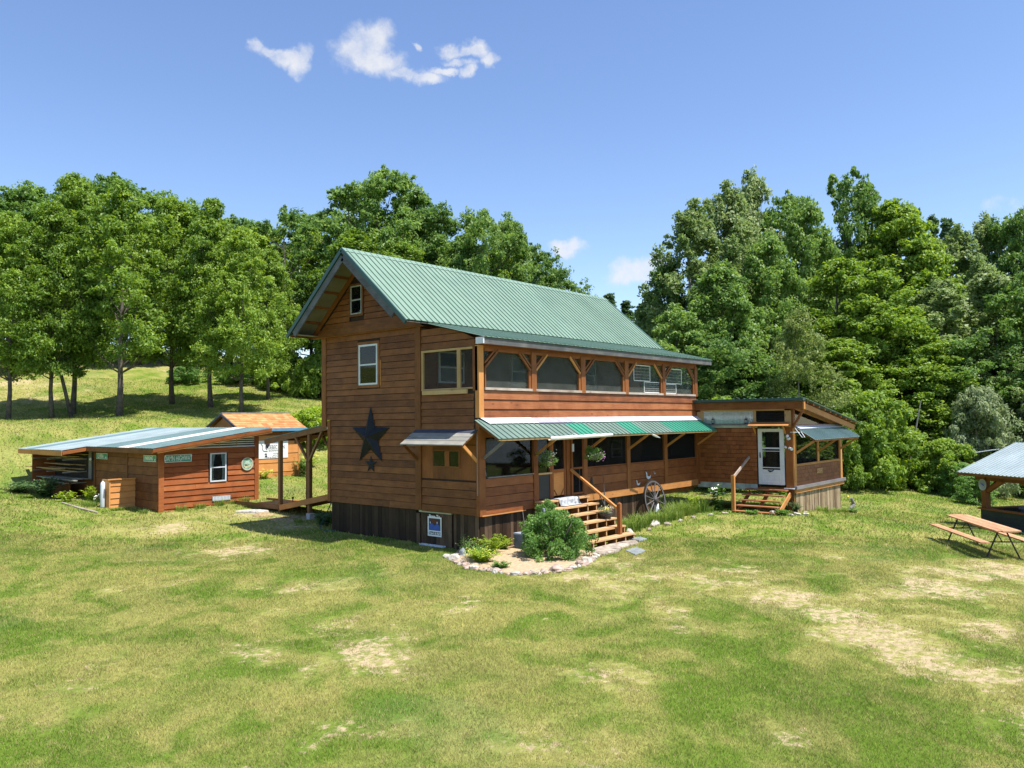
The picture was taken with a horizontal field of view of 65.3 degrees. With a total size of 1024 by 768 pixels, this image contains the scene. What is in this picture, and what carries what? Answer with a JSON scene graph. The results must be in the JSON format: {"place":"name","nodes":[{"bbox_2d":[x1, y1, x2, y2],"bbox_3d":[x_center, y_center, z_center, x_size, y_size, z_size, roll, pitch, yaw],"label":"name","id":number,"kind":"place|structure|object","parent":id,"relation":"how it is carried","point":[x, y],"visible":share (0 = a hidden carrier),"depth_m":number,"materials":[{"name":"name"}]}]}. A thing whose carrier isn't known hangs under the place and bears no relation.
{"place":"outdoors","nodes":[
{"label":"outdoors","id":0,"kind":"place"},
{"bbox_2d":[0,350,1023,767],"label":"ground","id":1,"kind":"structure","parent":0,"point":[904,642],"depth_m":13.56,"materials":[{"name":"plant"}]},
{"bbox_2d":[0,180,63,274],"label":"hardwood tree","id":2,"kind":"object","parent":1,"relation":"on","point":[23,196],"visible":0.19,"depth_m":77.39,"materials":[{"name":"green plant"}]},
{"bbox_2d":[0,210,74,418],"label":"maple tree","id":3,"kind":"object","parent":1,"relation":"on","point":[10,221],"visible":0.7,"depth_m":45.77,"materials":[{"name":"green plant"}]},
{"bbox_2d":[20,476,64,497],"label":"vine shrub","id":4,"kind":"object","parent":1,"relation":"on","point":[50,488],"visible":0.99,"depth_m":32.76,"materials":[{"name":"green plant"}]},
{"bbox_2d":[0,200,106,418],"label":"maple tree","id":5,"kind":"object","parent":1,"relation":"on","point":[48,217],"visible":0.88,"depth_m":46.34,"materials":[{"name":"green plant"}]},
{"bbox_2d":[1,201,125,345],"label":"hardwood tree","id":6,"kind":"object","parent":1,"relation":"on","point":[25,214],"visible":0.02,"depth_m":67.36,"materials":[{"name":"green plant"}]},
{"bbox_2d":[26,171,130,413],"bbox_3d":[-27.277,-5.595,49.667,6.966,15.062,6.106,-2,-3,23],"label":"maple tree","id":7,"kind":"object","parent":1,"relation":"on","point":[73,198],"visible":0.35,"depth_m":48.73,"materials":[{"name":"green plant"}]},
{"bbox_2d":[34,171,160,355],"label":"hardwood tree","id":8,"kind":"object","parent":1,"relation":"on","point":[107,182],"visible":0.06,"depth_m":74.04,"materials":[{"name":"green plant"}]},
{"bbox_2d":[73,179,173,415],"bbox_3d":[-22.879,-5.056,47.486,8.224,14.046,5.667,-3,-3,40],"label":"maple tree","id":9,"kind":"object","parent":1,"relation":"on","point":[113,245],"visible":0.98,"depth_m":46.88,"materials":[{"name":"green plant"}]},
{"bbox_2d":[87,189,178,335],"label":"hardwood tree","id":10,"kind":"object","parent":1,"relation":"on","point":[151,199],"visible":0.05,"depth_m":78.66,"materials":[{"name":"green plant"}]},
{"bbox_2d":[86,218,196,364],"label":"maple tree","id":11,"kind":"object","parent":1,"relation":"on","point":[133,235],"visible":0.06,"depth_m":68.84,"materials":[{"name":"green plant"}]},
{"bbox_2d":[18,427,271,512],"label":"tool shed","id":12,"kind":"structure","parent":1,"relation":"on","point":[213,470],"depth_m":31.63,"materials":[{"name":"wood"}]},
{"bbox_2d":[102,478,135,507],"bbox_3d":[-14.989,4.304,30.381,0.680,1.430,1.040,-3,-3,40],"label":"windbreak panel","id":13,"kind":"object","parent":12,"relation":"attached to","point":[119,492],"visible":0.76,"depth_m":30.17,"materials":[{"name":"wood"}]},
{"bbox_2d":[210,452,226,481],"bbox_3d":[-11.510,3.258,31.272,0.049,1.120,0.680,-3,-3,40],"label":"window","id":14,"kind":"structure","parent":12,"relation":"in","point":[218,461],"depth_m":31.29,"materials":[{"name":"glass"}]},
{"bbox_2d":[119,195,216,403],"bbox_3d":[-21.759,-5.514,52.247,7.418,13.777,7.260,-3,-3,40],"label":"maple tree","id":15,"kind":"object","parent":1,"relation":"on","point":[173,216],"visible":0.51,"depth_m":51.41,"materials":[{"name":"green plant"}]},
{"bbox_2d":[166,366,207,383],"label":"shrub","id":16,"kind":"object","parent":1,"relation":"on","point":[190,375],"visible":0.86,"depth_m":60.13,"materials":[{"name":"green plant"}]},
{"bbox_2d":[161,197,249,407],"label":"maple tree","id":17,"kind":"object","parent":1,"relation":"on","point":[209,225],"visible":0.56,"depth_m":49.14,"materials":[{"name":"green plant"}]},
{"bbox_2d":[164,214,276,365],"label":"hardwood tree","id":18,"kind":"object","parent":1,"relation":"on","point":[235,221],"visible":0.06,"depth_m":71.78,"materials":[{"name":"green plant"}]},
{"bbox_2d":[183,225,288,411],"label":"maple tree","id":19,"kind":"object","parent":1,"relation":"on","point":[246,250],"visible":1,"depth_m":47.41,"materials":[{"name":"green plant"}]},
{"bbox_2d":[206,412,306,476],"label":"garden shed","id":20,"kind":"structure","parent":1,"relation":"on","point":[280,423],"depth_m":37.44,"materials":[{"name":"wood"}]},
{"bbox_2d":[259,441,287,458],"bbox_3d":[-11.161,3.037,37.096,0.023,0.830,1.750,-3,-3,40],"label":"banner sign","id":21,"kind":"object","parent":20,"relation":"attached to","point":[267,451],"visible":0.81,"depth_m":37.07,"materials":[{"name":"plastic"}]},
{"bbox_2d":[235,225,301,335],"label":"maple tree","id":22,"kind":"object","parent":1,"relation":"on","point":[264,239],"visible":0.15,"depth_m":70.16,"materials":[{"name":"green plant"}]},
{"bbox_2d":[243,247,309,399],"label":"maple tree","id":23,"kind":"object","parent":1,"relation":"on","point":[269,256],"visible":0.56,"depth_m":54.05,"materials":[{"name":"green plant"}]},
{"bbox_2d":[251,351,304,390],"bbox_3d":[-17.374,-0.903,60.445,5.528,3.394,4.426,-3,-3,40],"label":"shrub","id":24,"kind":"object","parent":1,"relation":"on","point":[259,381],"visible":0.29,"depth_m":58.80,"materials":[{"name":"green plant"}]},
{"bbox_2d":[234,425,330,512],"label":"covered walkway","id":25,"kind":"structure","parent":1,"relation":"on","point":[308,436],"depth_m":29.43,"materials":[{"name":"orange wood"}]},
{"bbox_2d":[249,204,324,332],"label":"tall thin tree","id":26,"kind":"object","parent":1,"relation":"on","point":[279,230],"visible":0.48,"depth_m":59.80,"materials":[{"name":"green plant"}]},
{"bbox_2d":[271,351,321,398],"bbox_3d":[-14.376,-0.514,57.581,5.784,3.790,4.618,-1,-3,17],"label":"shrub","id":27,"kind":"object","parent":1,"relation":"on","point":[307,383],"visible":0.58,"depth_m":56.20,"materials":[{"name":"green plant"}]},
{"bbox_2d":[262,228,330,355],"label":"maple tree","id":28,"kind":"object","parent":1,"relation":"on","point":[310,265],"visible":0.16,"depth_m":63.19,"materials":[{"name":"green plant"}]},
{"bbox_2d":[235,207,369,353],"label":"hardwood tree","id":29,"kind":"object","parent":1,"relation":"on","point":[305,219],"visible":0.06,"depth_m":69.83,"materials":[{"name":"green plant"}]},
{"bbox_2d":[291,407,326,444],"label":"shrub","id":30,"kind":"object","parent":1,"relation":"on","point":[307,417],"visible":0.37,"depth_m":43.47,"materials":[{"name":"green plant"}]},
{"bbox_2d":[302,183,379,282],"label":"tall thin tree","id":31,"kind":"object","parent":1,"relation":"on","point":[327,239],"visible":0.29,"depth_m":60.49,"materials":[{"name":"green plant"}]},
{"bbox_2d":[305,228,379,352],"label":"maple tree","id":32,"kind":"object","parent":1,"relation":"on","point":[353,239],"visible":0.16,"depth_m":57.41,"materials":[{"name":"green plant"}]},
{"bbox_2d":[313,164,453,284],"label":"hardwood tree","id":33,"kind":"object","parent":1,"relation":"on","point":[378,184],"visible":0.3,"depth_m":60.37,"materials":[{"name":"green plant"}]},
{"bbox_2d":[378,240,428,263],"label":"maple tree","id":34,"kind":"object","parent":1,"relation":"on","point":[403,250],"visible":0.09,"depth_m":57.18,"materials":[{"name":"green plant"}]},
{"bbox_2d":[372,183,447,265],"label":"hardwood tree","id":35,"kind":"object","parent":1,"relation":"on","point":[416,197],"visible":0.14,"depth_m":64.05,"materials":[{"name":"green plant"}]},
{"bbox_2d":[403,200,489,269],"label":"hardwood tree","id":36,"kind":"object","parent":1,"relation":"on","point":[435,236],"visible":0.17,"depth_m":61.39,"materials":[{"name":"green plant"}]},
{"bbox_2d":[441,232,494,275],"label":"hardwood tree","id":37,"kind":"object","parent":1,"relation":"on","point":[458,261],"visible":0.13,"depth_m":59.50,"materials":[{"name":"green plant"}]},
{"bbox_2d":[435,206,540,281],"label":"hardwood tree","id":38,"kind":"object","parent":1,"relation":"on","point":[481,226],"visible":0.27,"depth_m":59.51,"materials":[{"name":"green plant"}]},
{"bbox_2d":[286,247,716,550],"bbox_3d":[0.508,0.558,28.301,8.374,9.075,14.160,-3,-3,40],"label":"farmhouse","id":39,"kind":"object","parent":1,"relation":"on","point":[464,385],"visible":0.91,"depth_m":24.61,"materials":[{"name":"wood"}]},
{"bbox_2d":[350,285,361,314],"bbox_3d":[-4.852,-2.623,24.893,0.530,0.890,0.049,-3,-3,40],"label":"window","id":40,"kind":"structure","parent":39,"relation":"in","point":[355,291],"depth_m":24.90,"materials":[{"name":"black glass"}]},
{"bbox_2d":[358,343,377,384],"bbox_3d":[-4.431,-0.597,24.621,0.890,1.250,0.049,-3,-3,40],"label":"window","id":41,"kind":"structure","parent":39,"relation":"in","point":[367,354],"depth_m":24.63,"materials":[{"name":"glass"}]},
{"bbox_2d":[353,407,389,460],"bbox_3d":[-4.396,1.529,24.363,1.769,1.682,0.205,-3,-3,40],"label":"wall star","id":42,"kind":"object","parent":39,"relation":"attached to","point":[370,434],"depth_m":24.30,"materials":[{"name":"black metal"}]},
{"bbox_2d":[428,514,441,536],"bbox_3d":[-2.187,4.001,22.554,0.560,0.609,0.013,-3,-3,40],"label":"poster sign","id":43,"kind":"object","parent":39,"relation":"attached to","point":[435,526],"visible":1,"depth_m":22.53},
{"bbox_2d":[421,512,452,548],"bbox_3d":[-2.129,4.141,22.583,1.240,0.950,0.046,-3,-3,40],"label":"hatch door","id":44,"kind":"structure","parent":39,"relation":"in","point":[446,540],"depth_m":22.42,"materials":[{"name":"wood"}]},
{"bbox_2d":[432,449,459,467],"bbox_3d":[-1.843,2.089,22.327,1.080,0.500,0.029,-3,-3,40],"label":"window","id":45,"kind":"structure","parent":39,"relation":"in","point":[438,456],"depth_m":22.37,"materials":[{"name":"green glass"}]},
{"bbox_2d":[438,351,464,383],"bbox_3d":[-1.840,-0.496,24.291,0.049,0.960,1.080,-3,-3,40],"label":"window","id":46,"kind":"structure","parent":39,"relation":"in","point":[447,361],"depth_m":24.20,"materials":[{"name":"glass"}]},
{"bbox_2d":[486,437,531,476],"bbox_3d":[-0.062,2.027,22.518,0.004,1.080,1.970,-3,-3,40],"label":"window pane","id":47,"kind":"structure","parent":39,"relation":"in","point":[514,457],"depth_m":22.50,"materials":[{"name":"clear glass"}]},
{"bbox_2d":[510,357,528,385],"bbox_3d":[0.265,-0.411,26.752,0.049,0.960,0.900,-3,-3,40],"label":"window","id":48,"kind":"structure","parent":39,"relation":"in","point":[519,370],"depth_m":26.69,"materials":[{"name":"glass"}]},
{"bbox_2d":[552,439,565,497],"bbox_3d":[1.404,2.504,24.150,0.059,1.800,0.700,-3,-3,40],"label":"door","id":49,"kind":"structure","parent":39,"relation":"in","point":[559,469],"depth_m":24.19,"materials":[{"name":"wood"}]},
{"bbox_2d":[572,438,583,494],"bbox_3d":[2.041,2.519,24.895,0.040,1.820,0.600,-3,-3,40],"label":"screen door","id":50,"kind":"structure","parent":39,"relation":"in","point":[578,462],"depth_m":24.93,"materials":[{"name":"wood"}]},
{"bbox_2d":[0,373,1023,557],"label":"lawn grass","id":51,"kind":"structure","parent":1,"relation":"on","point":[842,513],"depth_m":29.38,"materials":[{"name":"plant"}]},
{"bbox_2d":[488,211,548,285],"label":"hardwood tree","id":52,"kind":"object","parent":1,"relation":"on","point":[508,225],"visible":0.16,"depth_m":61.82,"materials":[{"name":"green plant"}]},
{"bbox_2d":[454,546,592,572],"bbox_3d":[0.247,4.516,21.036,3.950,0.106,3.950,-3,-3,40],"label":"sand bed","id":53,"kind":"object","parent":1,"relation":"on","point":[518,559],"visible":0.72,"depth_m":20.07,"materials":[{"name":"sand"}]},
{"bbox_2d":[463,546,501,562],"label":"fern","id":54,"kind":"object","parent":53,"relation":"on","point":[478,555],"visible":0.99,"depth_m":19.97,"materials":[{"name":"green plant"}]},
{"bbox_2d":[533,499,563,547],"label":"rose bush","id":55,"kind":"object","parent":53,"relation":"on","point":[547,504],"visible":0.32,"depth_m":21.94,"materials":[{"name":"green plant"}]},
{"bbox_2d":[519,509,598,562],"bbox_3d":[1.156,3.956,20.767,2.244,1.454,2.129,-3,-3,40],"label":"rose bush","id":56,"kind":"object","parent":53,"relation":"on","point":[575,539],"visible":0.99,"depth_m":20.61,"materials":[{"name":"green plant"}]},
{"bbox_2d":[513,242,573,289],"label":"hardwood tree","id":57,"kind":"object","parent":1,"relation":"on","point":[559,275],"visible":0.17,"depth_m":63.76,"materials":[{"name":"green plant"}]},
{"bbox_2d":[537,277,597,296],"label":"hardwood tree","id":58,"kind":"object","parent":1,"relation":"on","point":[570,285],"visible":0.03,"depth_m":67.72,"materials":[{"name":"green plant"}]},
{"bbox_2d":[535,469,634,549],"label":"front steps","id":59,"kind":"structure","parent":1,"relation":"on","point":[617,533],"depth_m":23.50,"materials":[{"name":"wood"}]},
{"bbox_2d":[590,540,638,554],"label":"stone slab","id":60,"kind":"structure","parent":1,"relation":"on","point":[611,548],"depth_m":22.06,"materials":[{"name":"stone"}]},
{"bbox_2d":[643,480,665,513],"bbox_3d":[4.959,4.023,27.718,0.279,1.362,1.380,-3,-3,40],"label":"wagon wheel","id":61,"kind":"object","parent":1,"relation":"on","point":[654,498],"visible":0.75,"depth_m":27.66,"materials":[{"name":"grey wood"}]},
{"bbox_2d":[632,257,716,389],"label":"hardwood tree","id":62,"kind":"object","parent":1,"relation":"on","point":[653,274],"visible":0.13,"depth_m":53.98,"materials":[{"name":"green plant"}]},
{"bbox_2d":[640,302,733,399],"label":"hardwood tree","id":63,"kind":"object","parent":1,"relation":"on","point":[681,321],"visible":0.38,"depth_m":45.40,"materials":[{"name":"green plant"}]},
{"bbox_2d":[633,197,758,393],"bbox_3d":[11.998,-3.297,52.026,8.407,18.172,8.727,0,-3,-5],"label":"poplar tree","id":64,"kind":"object","parent":1,"relation":"on","point":[691,234],"visible":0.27,"depth_m":51.31,"materials":[{"name":"green plant"}]},
{"bbox_2d":[666,333,772,443],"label":"hardwood tree","id":65,"kind":"object","parent":1,"relation":"on","point":[711,344],"visible":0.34,"depth_m":44.03,"materials":[{"name":"green plant"}]},
{"bbox_2d":[654,259,788,433],"bbox_3d":[12.216,-0.898,47.690,8.894,13.278,7.891,-1,-3,13],"label":"hardwood tree","id":66,"kind":"object","parent":1,"relation":"on","point":[714,283],"visible":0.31,"depth_m":47.14,"materials":[{"name":"green plant"}]},
{"bbox_2d":[681,179,782,374],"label":"poplar tree","id":67,"kind":"object","parent":1,"relation":"on","point":[731,219],"visible":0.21,"depth_m":54.83,"materials":[{"name":"green plant"}]},
{"bbox_2d":[721,165,799,386],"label":"poplar tree","id":68,"kind":"object","parent":1,"relation":"on","point":[753,193],"visible":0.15,"depth_m":57.10,"materials":[{"name":"green plant"}]},
{"bbox_2d":[731,456,791,514],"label":"wing steps","id":69,"kind":"structure","parent":1,"relation":"on","point":[745,499],"depth_m":28.40,"materials":[{"name":"orange wood"}]},
{"bbox_2d":[721,348,806,456],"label":"hardwood tree","id":70,"kind":"object","parent":1,"relation":"on","point":[738,384],"visible":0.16,"depth_m":45.23,"materials":[{"name":"green plant"}]},
{"bbox_2d":[717,230,826,397],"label":"hardwood tree","id":71,"kind":"object","parent":1,"relation":"on","point":[769,272],"visible":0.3,"depth_m":49.66,"materials":[{"name":"green plant"}]},
{"bbox_2d":[692,397,859,511],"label":"porch wing","id":72,"kind":"structure","parent":1,"relation":"on","point":[729,446],"depth_m":29.69,"materials":[{"name":"wood"}]},
{"bbox_2d":[758,429,784,484],"bbox_3d":[9.484,2.639,29.053,0.970,2.020,0.385,-3,-3,40],"label":"storm door","id":73,"kind":"structure","parent":72,"relation":"in","point":[774,438],"depth_m":29.12,"materials":[{"name":"white paint"}]},
{"bbox_2d":[747,189,844,351],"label":"hardwood tree","id":74,"kind":"object","parent":1,"relation":"on","point":[777,219],"visible":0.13,"depth_m":61.02,"materials":[{"name":"green plant"}]},
{"bbox_2d":[759,305,859,437],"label":"birch tree","id":75,"kind":"object","parent":1,"relation":"on","point":[796,325],"visible":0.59,"depth_m":42.74,"materials":[{"name":"green plant"}]},
{"bbox_2d":[768,195,858,397],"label":"hardwood tree","id":76,"kind":"object","parent":1,"relation":"on","point":[807,237],"visible":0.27,"depth_m":55.91,"materials":[{"name":"green plant"}]},
{"bbox_2d":[777,256,912,410],"bbox_3d":[21.078,-1.065,49.634,8.917,14.048,7.816,-2,-3,23],"label":"maple tree","id":77,"kind":"object","parent":1,"relation":"on","point":[840,270],"visible":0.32,"depth_m":49.75,"materials":[{"name":"green plant"}]},
{"bbox_2d":[804,166,886,352],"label":"tall thin tree","id":78,"kind":"object","parent":1,"relation":"on","point":[844,186],"visible":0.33,"depth_m":60.10,"materials":[{"name":"green plant"}]},
{"bbox_2d":[840,412,878,491],"bbox_3d":[17.053,3.490,40.815,3.259,4.098,3.163,-1,-3,2],"label":"shrub","id":79,"kind":"object","parent":1,"relation":"on","point":[858,477],"visible":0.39,"depth_m":40.24,"materials":[{"name":"green plant"}]},
{"bbox_2d":[793,337,926,429],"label":"maple tree","id":80,"kind":"object","parent":1,"relation":"on","point":[840,351],"visible":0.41,"depth_m":45.01,"materials":[{"name":"green plant"}]},
{"bbox_2d":[824,183,908,364],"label":"hardwood tree","id":81,"kind":"object","parent":1,"relation":"on","point":[866,205],"visible":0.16,"depth_m":59.29,"materials":[{"name":"green plant"}]},
{"bbox_2d":[831,389,925,489],"bbox_3d":[18.857,2.920,41.862,5.160,5.290,5.008,-1,-3,13],"label":"shrub","id":82,"kind":"object","parent":1,"relation":"on","point":[871,404],"visible":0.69,"depth_m":41.04,"materials":[{"name":"green plant"}]},
{"bbox_2d":[813,270,956,425],"bbox_3d":[21.752,-0.455,48.130,8.917,12.849,7.816,1,-3,-29],"label":"maple tree","id":83,"kind":"object","parent":1,"relation":"on","point":[869,297],"visible":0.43,"depth_m":46.86,"materials":[{"name":"green plant"}]},
{"bbox_2d":[863,457,913,489],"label":"shrub","id":84,"kind":"object","parent":1,"relation":"on","point":[899,484],"visible":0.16,"depth_m":41.47,"materials":[{"name":"green plant"}]},
{"bbox_2d":[891,426,934,486],"bbox_3d":[21.592,3.986,43.906,3.954,3.475,4.074,-1,-3,13],"label":"shrub","id":85,"kind":"object","parent":1,"relation":"on","point":[904,440],"visible":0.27,"depth_m":43.23,"materials":[{"name":"green plant"}]},
{"bbox_2d":[855,330,980,445],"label":"maple tree","id":86,"kind":"object","parent":1,"relation":"on","point":[896,364],"visible":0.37,"depth_m":45.48,"materials":[{"name":"green plant"}]},
{"bbox_2d":[850,197,993,358],"bbox_3d":[28.184,-3.735,58.944,9.770,19.684,11.146,1,-3,-33],"label":"maple tree","id":87,"kind":"object","parent":1,"relation":"on","point":[896,232],"visible":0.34,"depth_m":57.13,"materials":[{"name":"green plant"}]},
{"bbox_2d":[897,235,982,401],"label":"maple tree","id":88,"kind":"object","parent":1,"relation":"on","point":[936,262],"visible":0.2,"depth_m":55.41,"materials":[{"name":"green plant"}]},
{"bbox_2d":[907,437,977,493],"bbox_3d":[22.498,4.318,42.029,4.202,3.030,3.586,-3,-3,40],"label":"shrub","id":89,"kind":"object","parent":1,"relation":"on","point":[939,451],"visible":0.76,"depth_m":41.36,"materials":[{"name":"green plant"}]},
{"bbox_2d":[886,279,1018,428],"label":"poplar tree","id":90,"kind":"object","parent":1,"relation":"on","point":[942,301],"visible":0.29,"depth_m":48.92,"materials":[{"name":"green plant"}]},
{"bbox_2d":[938,217,966,284],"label":"spruce tree","id":91,"kind":"object","parent":1,"relation":"on","point":[947,224],"visible":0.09,"depth_m":72.39,"materials":[{"name":"green plant"}]},
{"bbox_2d":[896,334,1023,458],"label":"hardwood tree","id":92,"kind":"object","parent":1,"relation":"on","point":[965,347],"visible":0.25,"depth_m":45.70,"materials":[{"name":"green plant"}]},
{"bbox_2d":[933,462,999,499],"bbox_3d":[22.860,4.890,40.459,2.594,1.859,2.641,0,-3,-18],"label":"shrub","id":93,"kind":"object","parent":1,"relation":"on","point":[947,482],"visible":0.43,"depth_m":40.27,"materials":[{"name":"green plant"}]},
{"bbox_2d":[934,222,1001,332],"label":"poplar tree","id":94,"kind":"object","parent":1,"relation":"on","point":[958,242],"visible":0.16,"depth_m":63.78,"materials":[{"name":"green plant"}]},
{"bbox_2d":[950,476,1000,505],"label":"shrub","id":95,"kind":"object","parent":1,"relation":"on","point":[974,488],"visible":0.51,"depth_m":37.87,"materials":[{"name":"green plant"}]},
{"bbox_2d":[930,514,1023,558],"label":"picnic table","id":96,"kind":"object","parent":1,"relation":"on","point":[980,523],"visible":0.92,"depth_m":22.31,"materials":[{"name":"brown wood"}]},
{"bbox_2d":[937,262,1019,409],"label":"poplar tree","id":97,"kind":"object","parent":1,"relation":"on","point":[988,281],"visible":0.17,"depth_m":49.88,"materials":[{"name":"green plant"}]},
{"bbox_2d":[940,385,1023,497],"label":"shrub","id":98,"kind":"object","parent":1,"relation":"on","point":[992,419],"visible":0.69,"depth_m":42.35,"materials":[{"name":"green plant"}]},
{"bbox_2d":[957,442,1023,532],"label":"pavilion","id":99,"kind":"structure","parent":1,"relation":"on","point":[1002,466],"depth_m":29.89,"materials":[{"name":"grey"}]},
{"bbox_2d":[957,214,1023,347],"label":"hardwood tree","id":100,"kind":"object","parent":1,"relation":"on","point":[992,233],"visible":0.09,"depth_m":68.73,"materials":[{"name":"green plant"}]},
{"bbox_2d":[959,211,1021,282],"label":"poplar tree","id":101,"kind":"object","parent":1,"relation":"on","point":[979,228],"visible":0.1,"depth_m":70.35,"materials":[{"name":"green plant"}]},
{"bbox_2d":[967,271,1023,437],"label":"hardwood tree","id":102,"kind":"object","parent":1,"relation":"on","point":[998,305],"visible":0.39,"depth_m":46.84,"materials":[{"name":"green plant"}]},
{"bbox_2d":[972,206,1023,349],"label":"hardwood tree","id":103,"kind":"object","parent":1,"relation":"on","point":[1009,226],"visible":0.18,"depth_m":66.56,"materials":[{"name":"green plant"}]},
{"bbox_2d":[981,343,1023,495],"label":"poplar tree","id":104,"kind":"object","parent":1,"relation":"on","point":[1018,394],"visible":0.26,"depth_m":45.68,"materials":[{"name":"green plant"}]},
{"bbox_2d":[0,0,1023,357],"label":"sky","id":105,"kind":"structure","parent":0,"point":[592,123],"materials":[{"name":"blue"}]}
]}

